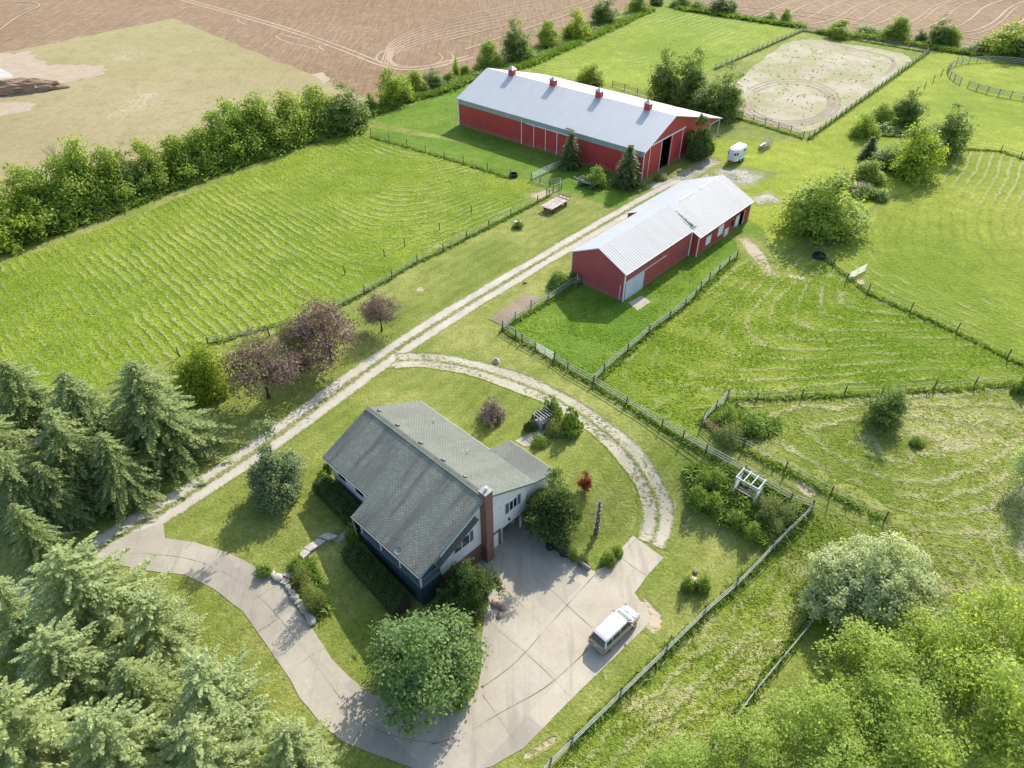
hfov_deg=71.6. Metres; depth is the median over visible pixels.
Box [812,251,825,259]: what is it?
water tank
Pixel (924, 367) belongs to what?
pasture
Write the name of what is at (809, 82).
arena weeds
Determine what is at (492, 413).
shrub
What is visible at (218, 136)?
hedgerow tree
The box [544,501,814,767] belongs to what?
board fence
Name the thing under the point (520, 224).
weeds
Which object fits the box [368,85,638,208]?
meadow
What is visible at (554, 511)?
cedar tree
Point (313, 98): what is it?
hedgerow tree
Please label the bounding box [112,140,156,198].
hedgerow tree
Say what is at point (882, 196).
weeds
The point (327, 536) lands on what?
step slab
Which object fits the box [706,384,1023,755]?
pasture
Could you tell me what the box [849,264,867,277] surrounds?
metal gate
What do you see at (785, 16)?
boundary tree
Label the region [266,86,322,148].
hedgerow tree
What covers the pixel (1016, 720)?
grove tree
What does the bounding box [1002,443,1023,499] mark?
olive tree
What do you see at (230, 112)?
hedgerow tree
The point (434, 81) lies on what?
hedgerow tree
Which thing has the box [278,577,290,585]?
rock
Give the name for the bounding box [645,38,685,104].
shade tree
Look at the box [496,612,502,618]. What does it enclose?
stump
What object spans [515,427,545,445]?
garden path
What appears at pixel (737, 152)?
horse trailer
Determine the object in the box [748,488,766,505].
weeds
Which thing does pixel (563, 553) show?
barrel
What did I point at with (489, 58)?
hedgerow tree
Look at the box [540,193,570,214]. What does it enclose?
hay wagon
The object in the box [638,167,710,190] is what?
gravel yard
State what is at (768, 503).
weeds
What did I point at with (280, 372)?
purple tree
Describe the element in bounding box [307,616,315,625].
rock
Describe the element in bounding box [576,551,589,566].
shrub
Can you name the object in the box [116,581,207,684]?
pine tree
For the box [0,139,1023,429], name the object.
grass tufts
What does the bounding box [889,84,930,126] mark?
shade tree
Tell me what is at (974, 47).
boundary tree
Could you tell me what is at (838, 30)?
boundary tree
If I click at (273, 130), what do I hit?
hedgerow tree
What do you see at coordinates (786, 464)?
wire fence
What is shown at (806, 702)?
grove tree
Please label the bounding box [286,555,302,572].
weeds
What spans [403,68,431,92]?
hedgerow tree
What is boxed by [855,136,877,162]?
conifer
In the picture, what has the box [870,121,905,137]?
shrub
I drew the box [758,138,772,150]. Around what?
panel stack
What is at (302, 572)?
weeds
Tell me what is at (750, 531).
shrub
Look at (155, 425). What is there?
spruce tree
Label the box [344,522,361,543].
boxwood
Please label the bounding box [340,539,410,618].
hedge
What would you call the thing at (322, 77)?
bare soil
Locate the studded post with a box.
[593,500,602,534]
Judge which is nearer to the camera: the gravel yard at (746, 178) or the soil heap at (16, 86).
the gravel yard at (746, 178)
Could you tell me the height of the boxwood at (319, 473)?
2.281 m
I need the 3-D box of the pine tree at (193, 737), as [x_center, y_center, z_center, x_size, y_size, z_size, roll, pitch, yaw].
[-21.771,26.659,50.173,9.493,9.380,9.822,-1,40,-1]
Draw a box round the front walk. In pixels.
[334,527,350,541]
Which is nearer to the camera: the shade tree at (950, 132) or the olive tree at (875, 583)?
the olive tree at (875, 583)
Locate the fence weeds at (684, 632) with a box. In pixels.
[206,30,1023,752]
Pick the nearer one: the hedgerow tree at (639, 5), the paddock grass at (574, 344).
the paddock grass at (574, 344)
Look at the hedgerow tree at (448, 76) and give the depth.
174.27 m
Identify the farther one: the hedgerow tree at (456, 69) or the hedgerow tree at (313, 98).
the hedgerow tree at (456, 69)
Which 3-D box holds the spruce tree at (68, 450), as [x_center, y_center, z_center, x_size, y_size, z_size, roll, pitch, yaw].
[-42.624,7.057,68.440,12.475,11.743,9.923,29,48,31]
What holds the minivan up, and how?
on the concrete driveway
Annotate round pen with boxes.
[947,56,1023,98]
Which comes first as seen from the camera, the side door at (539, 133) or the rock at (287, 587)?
the rock at (287, 587)
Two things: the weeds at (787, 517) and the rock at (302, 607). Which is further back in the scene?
the weeds at (787, 517)
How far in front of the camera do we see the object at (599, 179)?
126.84 m
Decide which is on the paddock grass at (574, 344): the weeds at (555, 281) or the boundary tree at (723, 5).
the weeds at (555, 281)
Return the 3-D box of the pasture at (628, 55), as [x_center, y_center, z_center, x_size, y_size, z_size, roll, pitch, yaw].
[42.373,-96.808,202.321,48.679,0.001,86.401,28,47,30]
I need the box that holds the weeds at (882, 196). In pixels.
[868,187,889,201]
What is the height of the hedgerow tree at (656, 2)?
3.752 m
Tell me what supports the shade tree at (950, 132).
on the meadow at (999, 119)
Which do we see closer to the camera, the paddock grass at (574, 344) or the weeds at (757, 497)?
the weeds at (757, 497)
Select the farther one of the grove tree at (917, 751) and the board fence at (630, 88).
the board fence at (630, 88)
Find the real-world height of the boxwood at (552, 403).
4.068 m
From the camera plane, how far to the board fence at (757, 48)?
196.27 m
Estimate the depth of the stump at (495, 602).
64.58 m
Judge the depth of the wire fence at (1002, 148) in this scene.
139.83 m
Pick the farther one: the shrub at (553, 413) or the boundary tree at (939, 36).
the boundary tree at (939, 36)
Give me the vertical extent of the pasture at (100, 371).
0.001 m
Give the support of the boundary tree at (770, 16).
on the ground at (226, 518)
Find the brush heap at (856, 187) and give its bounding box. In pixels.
[848,180,874,192]
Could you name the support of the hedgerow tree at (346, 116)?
on the ground at (226, 518)
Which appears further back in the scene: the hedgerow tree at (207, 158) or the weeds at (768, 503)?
the hedgerow tree at (207, 158)
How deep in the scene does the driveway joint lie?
60.53 m
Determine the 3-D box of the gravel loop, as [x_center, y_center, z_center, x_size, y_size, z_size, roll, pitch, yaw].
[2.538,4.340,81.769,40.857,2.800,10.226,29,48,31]
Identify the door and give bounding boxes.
[494,533,498,547]
[534,126,556,153]
[624,271,644,300]
[647,141,661,176]
[669,130,682,163]
[734,215,739,226]
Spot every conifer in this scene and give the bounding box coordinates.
[555,132,582,171]
[609,145,645,192]
[684,113,715,159]
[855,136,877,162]
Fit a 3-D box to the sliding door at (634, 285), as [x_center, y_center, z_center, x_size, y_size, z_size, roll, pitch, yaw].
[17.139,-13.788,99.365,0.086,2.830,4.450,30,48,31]
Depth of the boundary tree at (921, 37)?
203.25 m
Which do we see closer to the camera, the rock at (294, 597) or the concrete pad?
the rock at (294, 597)
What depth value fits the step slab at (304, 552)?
66.81 m
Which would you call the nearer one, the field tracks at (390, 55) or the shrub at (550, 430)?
the shrub at (550, 430)
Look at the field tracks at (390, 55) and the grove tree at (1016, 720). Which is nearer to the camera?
the grove tree at (1016, 720)
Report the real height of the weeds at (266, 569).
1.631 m
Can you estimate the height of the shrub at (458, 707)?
4.366 m
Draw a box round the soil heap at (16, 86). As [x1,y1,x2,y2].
[0,77,70,95]
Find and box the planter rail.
[569,554,591,570]
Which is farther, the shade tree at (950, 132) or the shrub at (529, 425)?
the shade tree at (950, 132)
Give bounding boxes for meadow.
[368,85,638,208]
[708,51,1023,249]
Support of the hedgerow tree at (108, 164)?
on the ground at (226, 518)
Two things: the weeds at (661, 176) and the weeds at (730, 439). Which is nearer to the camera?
the weeds at (730, 439)
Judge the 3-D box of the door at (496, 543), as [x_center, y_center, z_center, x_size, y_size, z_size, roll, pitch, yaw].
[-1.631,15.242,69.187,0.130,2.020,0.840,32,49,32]
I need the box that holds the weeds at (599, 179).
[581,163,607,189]
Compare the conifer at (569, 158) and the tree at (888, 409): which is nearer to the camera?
the tree at (888, 409)
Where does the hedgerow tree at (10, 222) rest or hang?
on the ground at (226, 518)
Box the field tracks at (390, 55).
[0,0,1023,69]
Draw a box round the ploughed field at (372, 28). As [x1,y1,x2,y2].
[0,0,1023,205]
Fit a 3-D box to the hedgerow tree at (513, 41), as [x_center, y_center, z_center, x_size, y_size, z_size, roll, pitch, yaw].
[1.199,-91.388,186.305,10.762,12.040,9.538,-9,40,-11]
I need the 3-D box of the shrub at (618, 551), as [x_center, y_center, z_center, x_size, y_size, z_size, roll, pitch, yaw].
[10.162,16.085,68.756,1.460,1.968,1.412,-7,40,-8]
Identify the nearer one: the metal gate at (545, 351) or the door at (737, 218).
the metal gate at (545, 351)
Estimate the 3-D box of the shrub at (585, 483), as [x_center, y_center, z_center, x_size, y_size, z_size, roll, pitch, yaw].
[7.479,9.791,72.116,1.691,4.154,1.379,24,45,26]
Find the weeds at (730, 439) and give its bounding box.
[711,416,745,448]
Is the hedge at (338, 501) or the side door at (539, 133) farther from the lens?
the side door at (539, 133)
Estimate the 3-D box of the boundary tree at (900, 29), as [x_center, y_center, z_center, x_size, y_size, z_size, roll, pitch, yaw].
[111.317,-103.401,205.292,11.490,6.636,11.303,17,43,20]
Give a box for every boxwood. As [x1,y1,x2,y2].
[315,469,329,480]
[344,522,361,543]
[538,394,562,417]
[559,406,583,438]
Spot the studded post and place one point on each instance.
(596, 528)
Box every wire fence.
[175,189,549,356]
[343,206,471,273]
[370,129,510,178]
[725,431,889,521]
[728,375,1021,401]
[819,244,1023,361]
[917,50,964,91]
[961,142,1023,157]
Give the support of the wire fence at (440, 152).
on the ground at (226, 518)
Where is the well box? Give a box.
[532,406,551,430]
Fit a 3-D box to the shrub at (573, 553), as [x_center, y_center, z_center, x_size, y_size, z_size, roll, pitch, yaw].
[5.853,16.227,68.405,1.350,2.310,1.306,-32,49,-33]
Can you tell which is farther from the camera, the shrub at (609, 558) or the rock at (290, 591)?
the shrub at (609, 558)
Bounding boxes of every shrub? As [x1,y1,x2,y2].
[274,313,303,350]
[322,463,332,474]
[452,685,476,711]
[474,394,506,427]
[523,419,537,431]
[531,433,550,448]
[532,410,540,418]
[543,414,563,437]
[546,406,562,428]
[567,545,578,561]
[576,466,592,490]
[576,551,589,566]
[599,549,616,567]
[609,543,623,558]
[679,573,696,592]
[685,483,708,512]
[691,467,713,491]
[693,573,711,594]
[700,491,724,518]
[706,467,727,491]
[724,507,745,529]
[741,521,761,542]
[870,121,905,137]
[908,434,925,448]
[1009,373,1023,394]
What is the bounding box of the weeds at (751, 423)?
[736,409,773,438]
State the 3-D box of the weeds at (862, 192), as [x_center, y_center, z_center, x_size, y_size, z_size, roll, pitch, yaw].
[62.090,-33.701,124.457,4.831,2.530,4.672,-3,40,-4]
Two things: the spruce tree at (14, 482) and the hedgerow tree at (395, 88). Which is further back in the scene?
the hedgerow tree at (395, 88)
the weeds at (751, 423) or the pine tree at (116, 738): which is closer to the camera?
the pine tree at (116, 738)
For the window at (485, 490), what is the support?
in the house
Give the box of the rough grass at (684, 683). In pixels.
[555,514,941,767]
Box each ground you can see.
[0,0,1023,767]
[411,186,867,763]
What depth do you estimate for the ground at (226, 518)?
74.86 m
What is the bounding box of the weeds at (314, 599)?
[297,572,328,614]
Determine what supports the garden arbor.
on the garden bed at (781, 503)
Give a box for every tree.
[0,160,80,238]
[0,176,49,253]
[0,359,63,452]
[0,414,48,523]
[0,447,73,550]
[0,575,59,671]
[0,672,89,767]
[3,503,83,591]
[8,608,140,721]
[11,531,170,683]
[27,407,133,530]
[27,461,107,539]
[34,148,100,228]
[41,145,70,157]
[44,370,129,455]
[45,692,185,767]
[52,132,126,214]
[87,142,140,202]
[88,431,170,532]
[99,360,249,494]
[99,656,191,746]
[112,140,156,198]
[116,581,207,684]
[127,135,175,192]
[153,700,264,767]
[156,132,203,179]
[159,335,243,408]
[169,642,275,767]
[176,123,234,175]
[199,108,249,167]
[214,95,268,163]
[214,320,305,406]
[234,92,296,158]
[244,414,309,515]
[251,711,349,767]
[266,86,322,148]
[273,287,362,375]
[282,347,314,379]
[294,81,338,134]
[325,82,372,132]
[353,288,405,331]
[358,601,492,742]
[363,92,376,107]
[372,64,415,107]
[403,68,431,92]
[422,67,445,88]
[436,556,504,627]
[442,70,457,81]
[451,57,459,76]
[459,64,473,75]
[472,38,507,68]
[499,12,533,61]
[511,42,537,61]
[517,465,584,551]
[534,18,563,47]
[559,7,594,38]
[574,61,606,85]
[589,0,621,23]
[621,0,649,12]
[636,729,728,767]
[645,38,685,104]
[649,0,664,5]
[665,47,713,108]
[667,0,694,7]
[684,82,719,114]
[691,0,706,9]
[700,699,803,767]
[705,60,747,123]
[706,0,743,13]
[749,669,879,767]
[763,12,777,19]
[771,166,886,247]
[779,8,793,20]
[779,723,884,767]
[797,525,959,644]
[804,613,927,729]
[824,18,853,39]
[836,665,962,767]
[847,111,882,137]
[847,157,889,185]
[854,24,879,34]
[856,710,983,767]
[857,378,911,436]
[864,145,900,171]
[869,102,898,126]
[874,594,1001,708]
[878,14,915,38]
[883,117,949,186]
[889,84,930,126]
[910,640,1023,767]
[913,29,929,41]
[923,101,978,158]
[925,14,953,45]
[941,574,1023,674]
[942,23,965,46]
[964,40,992,53]
[964,673,1023,767]
[976,16,1023,57]
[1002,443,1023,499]
[1008,34,1023,58]
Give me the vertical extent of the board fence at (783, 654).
2.023 m
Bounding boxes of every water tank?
[509,172,517,177]
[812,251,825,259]
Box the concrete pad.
[628,296,650,309]
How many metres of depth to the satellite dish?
62.34 m
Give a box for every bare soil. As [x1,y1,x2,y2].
[0,51,108,98]
[0,101,36,116]
[311,72,329,83]
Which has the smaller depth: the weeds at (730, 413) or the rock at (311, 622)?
the rock at (311, 622)
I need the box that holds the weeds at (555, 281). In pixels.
[547,269,571,290]
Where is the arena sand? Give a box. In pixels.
[731,39,910,132]
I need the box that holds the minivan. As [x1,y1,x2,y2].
[588,604,639,653]
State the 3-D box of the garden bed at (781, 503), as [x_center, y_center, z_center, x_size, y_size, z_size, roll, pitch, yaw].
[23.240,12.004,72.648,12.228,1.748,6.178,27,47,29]
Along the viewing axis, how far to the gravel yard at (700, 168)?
133.92 m
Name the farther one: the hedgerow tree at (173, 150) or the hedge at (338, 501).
the hedgerow tree at (173, 150)
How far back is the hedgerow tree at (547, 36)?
198.34 m
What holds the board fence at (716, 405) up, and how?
on the pasture at (924, 367)
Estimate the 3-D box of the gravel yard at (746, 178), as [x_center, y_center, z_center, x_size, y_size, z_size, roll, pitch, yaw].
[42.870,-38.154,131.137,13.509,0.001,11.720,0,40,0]
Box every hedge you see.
[312,474,360,533]
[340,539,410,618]
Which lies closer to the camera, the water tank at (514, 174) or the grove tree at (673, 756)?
the grove tree at (673, 756)
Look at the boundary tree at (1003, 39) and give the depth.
190.35 m
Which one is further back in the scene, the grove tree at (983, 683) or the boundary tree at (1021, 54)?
the boundary tree at (1021, 54)
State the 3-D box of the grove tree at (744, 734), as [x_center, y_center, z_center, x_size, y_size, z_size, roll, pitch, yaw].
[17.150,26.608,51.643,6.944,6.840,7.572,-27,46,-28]
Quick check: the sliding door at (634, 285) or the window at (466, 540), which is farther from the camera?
the sliding door at (634, 285)
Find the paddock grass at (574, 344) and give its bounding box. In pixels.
[505,221,763,379]
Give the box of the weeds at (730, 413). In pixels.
[713,403,739,427]
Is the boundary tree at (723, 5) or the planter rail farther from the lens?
the boundary tree at (723, 5)
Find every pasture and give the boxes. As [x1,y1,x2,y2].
[0,134,536,409]
[521,6,797,92]
[597,253,1023,440]
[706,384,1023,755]
[824,149,1023,360]
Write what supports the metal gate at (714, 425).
attached to the wire fence at (786, 464)
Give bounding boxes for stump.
[491,598,500,607]
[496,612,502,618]
[499,605,505,610]
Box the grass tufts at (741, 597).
[555,387,1023,767]
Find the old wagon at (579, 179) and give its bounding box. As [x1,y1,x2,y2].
[573,176,596,188]
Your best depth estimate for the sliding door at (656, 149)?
130.39 m
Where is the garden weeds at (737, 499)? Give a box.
[286,399,818,621]
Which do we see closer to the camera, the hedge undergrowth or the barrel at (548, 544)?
the barrel at (548, 544)
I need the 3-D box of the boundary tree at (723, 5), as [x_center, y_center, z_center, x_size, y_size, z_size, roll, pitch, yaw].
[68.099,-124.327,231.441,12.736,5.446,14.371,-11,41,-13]
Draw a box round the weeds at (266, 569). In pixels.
[254,562,272,578]
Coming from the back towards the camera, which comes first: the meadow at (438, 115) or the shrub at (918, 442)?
the meadow at (438, 115)
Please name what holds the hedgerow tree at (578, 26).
on the ground at (226, 518)
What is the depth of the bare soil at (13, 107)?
160.86 m
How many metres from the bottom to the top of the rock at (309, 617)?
0.529 m
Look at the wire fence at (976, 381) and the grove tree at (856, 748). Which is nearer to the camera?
the grove tree at (856, 748)
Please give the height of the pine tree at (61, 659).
9.360 m
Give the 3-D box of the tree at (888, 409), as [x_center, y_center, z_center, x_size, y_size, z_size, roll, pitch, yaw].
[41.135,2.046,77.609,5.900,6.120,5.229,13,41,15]
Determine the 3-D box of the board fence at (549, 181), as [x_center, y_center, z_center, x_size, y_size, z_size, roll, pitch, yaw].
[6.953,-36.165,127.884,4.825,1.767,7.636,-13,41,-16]
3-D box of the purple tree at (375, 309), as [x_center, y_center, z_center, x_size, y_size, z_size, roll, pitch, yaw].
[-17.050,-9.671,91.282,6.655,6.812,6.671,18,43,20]
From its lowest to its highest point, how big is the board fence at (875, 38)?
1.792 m
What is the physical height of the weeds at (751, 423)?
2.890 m
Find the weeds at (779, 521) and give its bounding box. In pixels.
[769,516,787,535]
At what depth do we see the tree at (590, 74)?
172.52 m
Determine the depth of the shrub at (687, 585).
65.38 m
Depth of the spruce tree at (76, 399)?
69.16 m
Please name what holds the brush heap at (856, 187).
on the ground at (226, 518)
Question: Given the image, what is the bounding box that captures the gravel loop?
[395,352,674,547]
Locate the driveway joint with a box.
[130,537,644,746]
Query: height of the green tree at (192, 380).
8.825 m
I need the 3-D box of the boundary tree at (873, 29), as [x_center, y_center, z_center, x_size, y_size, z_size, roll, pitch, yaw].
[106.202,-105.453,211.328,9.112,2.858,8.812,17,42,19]
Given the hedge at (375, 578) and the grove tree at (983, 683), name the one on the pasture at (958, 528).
the grove tree at (983, 683)
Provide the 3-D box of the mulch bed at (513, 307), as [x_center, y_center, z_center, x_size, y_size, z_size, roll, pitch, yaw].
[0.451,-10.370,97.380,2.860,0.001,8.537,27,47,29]
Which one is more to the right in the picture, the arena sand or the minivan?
the arena sand
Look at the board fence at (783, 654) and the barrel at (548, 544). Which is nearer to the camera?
the board fence at (783, 654)
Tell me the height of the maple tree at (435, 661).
9.118 m
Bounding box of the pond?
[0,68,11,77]
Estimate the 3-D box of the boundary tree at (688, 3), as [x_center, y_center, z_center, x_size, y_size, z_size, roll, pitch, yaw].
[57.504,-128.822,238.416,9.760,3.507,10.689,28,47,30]
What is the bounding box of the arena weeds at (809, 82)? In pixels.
[735,45,893,125]
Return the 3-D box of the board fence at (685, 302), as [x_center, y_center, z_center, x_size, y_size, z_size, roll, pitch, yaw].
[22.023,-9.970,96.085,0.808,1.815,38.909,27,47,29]
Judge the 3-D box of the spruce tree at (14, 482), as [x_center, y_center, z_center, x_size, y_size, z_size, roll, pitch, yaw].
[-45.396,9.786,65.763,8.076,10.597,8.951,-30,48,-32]
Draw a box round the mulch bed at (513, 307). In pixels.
[489,292,539,324]
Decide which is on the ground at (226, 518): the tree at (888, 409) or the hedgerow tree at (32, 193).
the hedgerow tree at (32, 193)
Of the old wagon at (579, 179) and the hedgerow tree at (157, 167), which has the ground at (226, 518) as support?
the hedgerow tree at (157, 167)
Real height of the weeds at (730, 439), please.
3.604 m
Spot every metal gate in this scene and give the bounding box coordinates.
[532,166,546,176]
[536,343,553,358]
[704,416,724,434]
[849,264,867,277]
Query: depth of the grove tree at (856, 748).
49.77 m
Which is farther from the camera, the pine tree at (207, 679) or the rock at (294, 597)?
the rock at (294, 597)
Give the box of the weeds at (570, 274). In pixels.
[566,271,582,283]
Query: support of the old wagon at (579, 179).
on the meadow at (438, 115)
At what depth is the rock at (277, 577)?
64.68 m
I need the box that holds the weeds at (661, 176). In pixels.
[653,171,667,180]
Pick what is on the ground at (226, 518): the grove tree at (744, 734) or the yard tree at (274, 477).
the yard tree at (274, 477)
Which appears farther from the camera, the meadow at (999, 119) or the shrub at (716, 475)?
the meadow at (999, 119)
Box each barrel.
[546,542,553,550]
[559,545,568,557]
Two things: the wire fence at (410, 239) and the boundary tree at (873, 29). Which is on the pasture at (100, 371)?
the wire fence at (410, 239)
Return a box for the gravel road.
[15,177,703,598]
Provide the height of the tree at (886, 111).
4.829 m
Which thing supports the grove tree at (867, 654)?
on the ground at (226, 518)
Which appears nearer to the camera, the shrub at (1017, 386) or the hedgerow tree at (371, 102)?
the shrub at (1017, 386)
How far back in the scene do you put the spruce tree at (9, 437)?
68.13 m
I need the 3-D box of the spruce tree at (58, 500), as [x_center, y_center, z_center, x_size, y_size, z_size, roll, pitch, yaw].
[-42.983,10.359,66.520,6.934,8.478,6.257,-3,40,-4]
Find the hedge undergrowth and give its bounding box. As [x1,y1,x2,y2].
[0,5,1023,251]
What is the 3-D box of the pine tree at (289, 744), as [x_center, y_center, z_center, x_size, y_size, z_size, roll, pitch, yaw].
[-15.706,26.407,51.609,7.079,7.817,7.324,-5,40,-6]
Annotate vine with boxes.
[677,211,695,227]
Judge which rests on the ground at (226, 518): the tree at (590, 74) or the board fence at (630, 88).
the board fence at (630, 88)
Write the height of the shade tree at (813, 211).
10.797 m
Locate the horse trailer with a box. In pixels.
[726,142,747,164]
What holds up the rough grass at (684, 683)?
on the ground at (226, 518)
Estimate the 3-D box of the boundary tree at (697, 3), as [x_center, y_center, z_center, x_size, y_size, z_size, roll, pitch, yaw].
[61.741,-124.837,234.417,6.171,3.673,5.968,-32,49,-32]
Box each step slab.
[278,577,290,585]
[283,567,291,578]
[300,549,310,557]
[304,538,325,552]
[319,532,338,541]
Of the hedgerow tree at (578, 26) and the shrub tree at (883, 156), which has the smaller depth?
the shrub tree at (883, 156)
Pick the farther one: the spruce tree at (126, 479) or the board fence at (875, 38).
the board fence at (875, 38)
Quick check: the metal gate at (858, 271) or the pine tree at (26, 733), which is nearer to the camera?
the pine tree at (26, 733)
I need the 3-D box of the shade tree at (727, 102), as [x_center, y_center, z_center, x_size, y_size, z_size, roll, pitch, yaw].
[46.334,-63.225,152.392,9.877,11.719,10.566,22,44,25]
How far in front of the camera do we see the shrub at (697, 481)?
73.33 m
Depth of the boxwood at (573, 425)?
77.25 m
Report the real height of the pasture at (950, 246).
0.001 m
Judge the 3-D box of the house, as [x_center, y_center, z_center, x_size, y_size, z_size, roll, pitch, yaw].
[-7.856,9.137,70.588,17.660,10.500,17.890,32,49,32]
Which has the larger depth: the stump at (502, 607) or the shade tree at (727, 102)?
the shade tree at (727, 102)
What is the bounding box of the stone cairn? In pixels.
[493,357,498,363]
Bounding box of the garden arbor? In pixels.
[732,467,766,501]
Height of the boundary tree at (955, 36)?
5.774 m
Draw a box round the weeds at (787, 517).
[775,498,803,525]
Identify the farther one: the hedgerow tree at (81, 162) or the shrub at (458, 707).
the hedgerow tree at (81, 162)
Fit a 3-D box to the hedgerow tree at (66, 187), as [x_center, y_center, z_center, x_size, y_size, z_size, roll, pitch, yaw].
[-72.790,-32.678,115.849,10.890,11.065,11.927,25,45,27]
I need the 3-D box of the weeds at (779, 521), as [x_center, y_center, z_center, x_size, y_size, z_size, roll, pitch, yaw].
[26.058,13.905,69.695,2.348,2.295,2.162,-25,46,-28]
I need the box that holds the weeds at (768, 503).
[755,491,784,520]
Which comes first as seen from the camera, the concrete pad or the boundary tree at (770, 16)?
the concrete pad
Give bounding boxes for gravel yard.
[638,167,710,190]
[667,156,726,180]
[708,165,776,190]
[748,190,788,205]
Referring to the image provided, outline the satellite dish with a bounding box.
[395,546,401,554]
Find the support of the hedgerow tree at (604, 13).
on the ground at (226, 518)
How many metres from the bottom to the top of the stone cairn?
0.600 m
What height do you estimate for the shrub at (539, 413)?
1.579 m
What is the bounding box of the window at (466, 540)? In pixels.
[454,533,469,554]
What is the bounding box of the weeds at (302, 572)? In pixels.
[289,560,310,587]
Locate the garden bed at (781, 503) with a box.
[706,493,804,514]
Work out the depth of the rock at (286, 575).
65.06 m
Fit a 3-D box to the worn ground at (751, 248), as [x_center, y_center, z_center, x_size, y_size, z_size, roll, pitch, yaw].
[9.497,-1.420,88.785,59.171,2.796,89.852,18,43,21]
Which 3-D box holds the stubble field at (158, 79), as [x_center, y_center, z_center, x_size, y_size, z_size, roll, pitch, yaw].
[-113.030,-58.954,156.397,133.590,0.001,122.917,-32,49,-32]
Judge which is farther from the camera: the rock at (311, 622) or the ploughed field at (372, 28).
the ploughed field at (372, 28)
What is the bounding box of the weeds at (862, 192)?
[851,182,880,199]
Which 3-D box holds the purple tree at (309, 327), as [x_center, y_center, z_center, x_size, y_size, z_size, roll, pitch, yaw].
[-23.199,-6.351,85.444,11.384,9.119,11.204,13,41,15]
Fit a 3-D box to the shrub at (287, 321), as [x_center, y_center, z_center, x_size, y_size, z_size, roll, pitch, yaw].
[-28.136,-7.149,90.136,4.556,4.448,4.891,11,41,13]
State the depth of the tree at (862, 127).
145.52 m
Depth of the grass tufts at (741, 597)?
68.60 m
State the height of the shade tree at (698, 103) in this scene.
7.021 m
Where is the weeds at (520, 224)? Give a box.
[511,219,523,228]
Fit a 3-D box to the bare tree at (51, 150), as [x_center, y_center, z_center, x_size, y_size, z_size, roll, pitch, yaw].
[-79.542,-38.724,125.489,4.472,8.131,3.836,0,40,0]
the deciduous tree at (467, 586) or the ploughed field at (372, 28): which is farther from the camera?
the ploughed field at (372, 28)
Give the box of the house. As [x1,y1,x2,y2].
[322,401,551,605]
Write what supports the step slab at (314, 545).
on the ground at (226, 518)
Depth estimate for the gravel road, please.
84.63 m
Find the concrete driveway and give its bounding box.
[102,523,662,767]
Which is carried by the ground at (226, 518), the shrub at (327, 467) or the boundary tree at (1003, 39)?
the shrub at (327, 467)
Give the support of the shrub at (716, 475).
on the garden bed at (781, 503)
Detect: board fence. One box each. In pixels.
[502,274,580,328]
[503,322,815,505]
[531,173,561,195]
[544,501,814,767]
[594,251,738,381]
[612,81,650,97]
[700,389,730,427]
[710,601,824,752]
[715,28,803,67]
[737,113,804,137]
[804,27,927,50]
[808,48,929,139]
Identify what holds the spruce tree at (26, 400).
on the ground at (226, 518)
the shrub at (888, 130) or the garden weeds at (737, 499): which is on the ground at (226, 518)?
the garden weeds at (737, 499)
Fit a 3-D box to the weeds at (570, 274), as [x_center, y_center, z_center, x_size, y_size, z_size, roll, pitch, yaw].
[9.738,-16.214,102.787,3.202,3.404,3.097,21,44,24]
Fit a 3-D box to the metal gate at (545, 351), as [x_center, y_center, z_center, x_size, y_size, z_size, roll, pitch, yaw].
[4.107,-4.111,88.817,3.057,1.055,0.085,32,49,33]
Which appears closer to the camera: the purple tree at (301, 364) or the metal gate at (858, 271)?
the purple tree at (301, 364)
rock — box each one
[272,573,282,580]
[285,584,290,590]
[288,589,295,594]
[290,593,298,601]
[299,604,306,613]
[306,614,313,620]
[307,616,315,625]
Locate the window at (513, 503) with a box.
[509,496,517,511]
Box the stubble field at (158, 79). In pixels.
[0,18,368,203]
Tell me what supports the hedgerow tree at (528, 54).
on the ground at (226, 518)
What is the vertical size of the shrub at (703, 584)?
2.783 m
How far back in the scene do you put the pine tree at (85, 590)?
55.21 m
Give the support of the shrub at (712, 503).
on the garden bed at (781, 503)
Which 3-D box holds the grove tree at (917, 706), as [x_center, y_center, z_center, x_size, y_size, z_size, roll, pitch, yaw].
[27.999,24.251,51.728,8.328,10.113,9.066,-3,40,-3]
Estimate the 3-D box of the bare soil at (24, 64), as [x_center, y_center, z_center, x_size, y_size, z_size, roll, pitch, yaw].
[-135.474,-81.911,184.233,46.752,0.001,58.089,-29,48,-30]
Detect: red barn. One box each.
[456,66,722,179]
[570,175,754,301]
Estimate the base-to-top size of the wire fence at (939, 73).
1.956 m
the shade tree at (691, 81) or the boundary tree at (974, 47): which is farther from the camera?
the boundary tree at (974, 47)
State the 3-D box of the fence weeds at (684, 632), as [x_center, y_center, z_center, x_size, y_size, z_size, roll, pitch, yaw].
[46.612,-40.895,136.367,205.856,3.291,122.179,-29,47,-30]
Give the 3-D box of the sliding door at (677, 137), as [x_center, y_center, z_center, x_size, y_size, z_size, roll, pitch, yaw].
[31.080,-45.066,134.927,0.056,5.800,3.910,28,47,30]

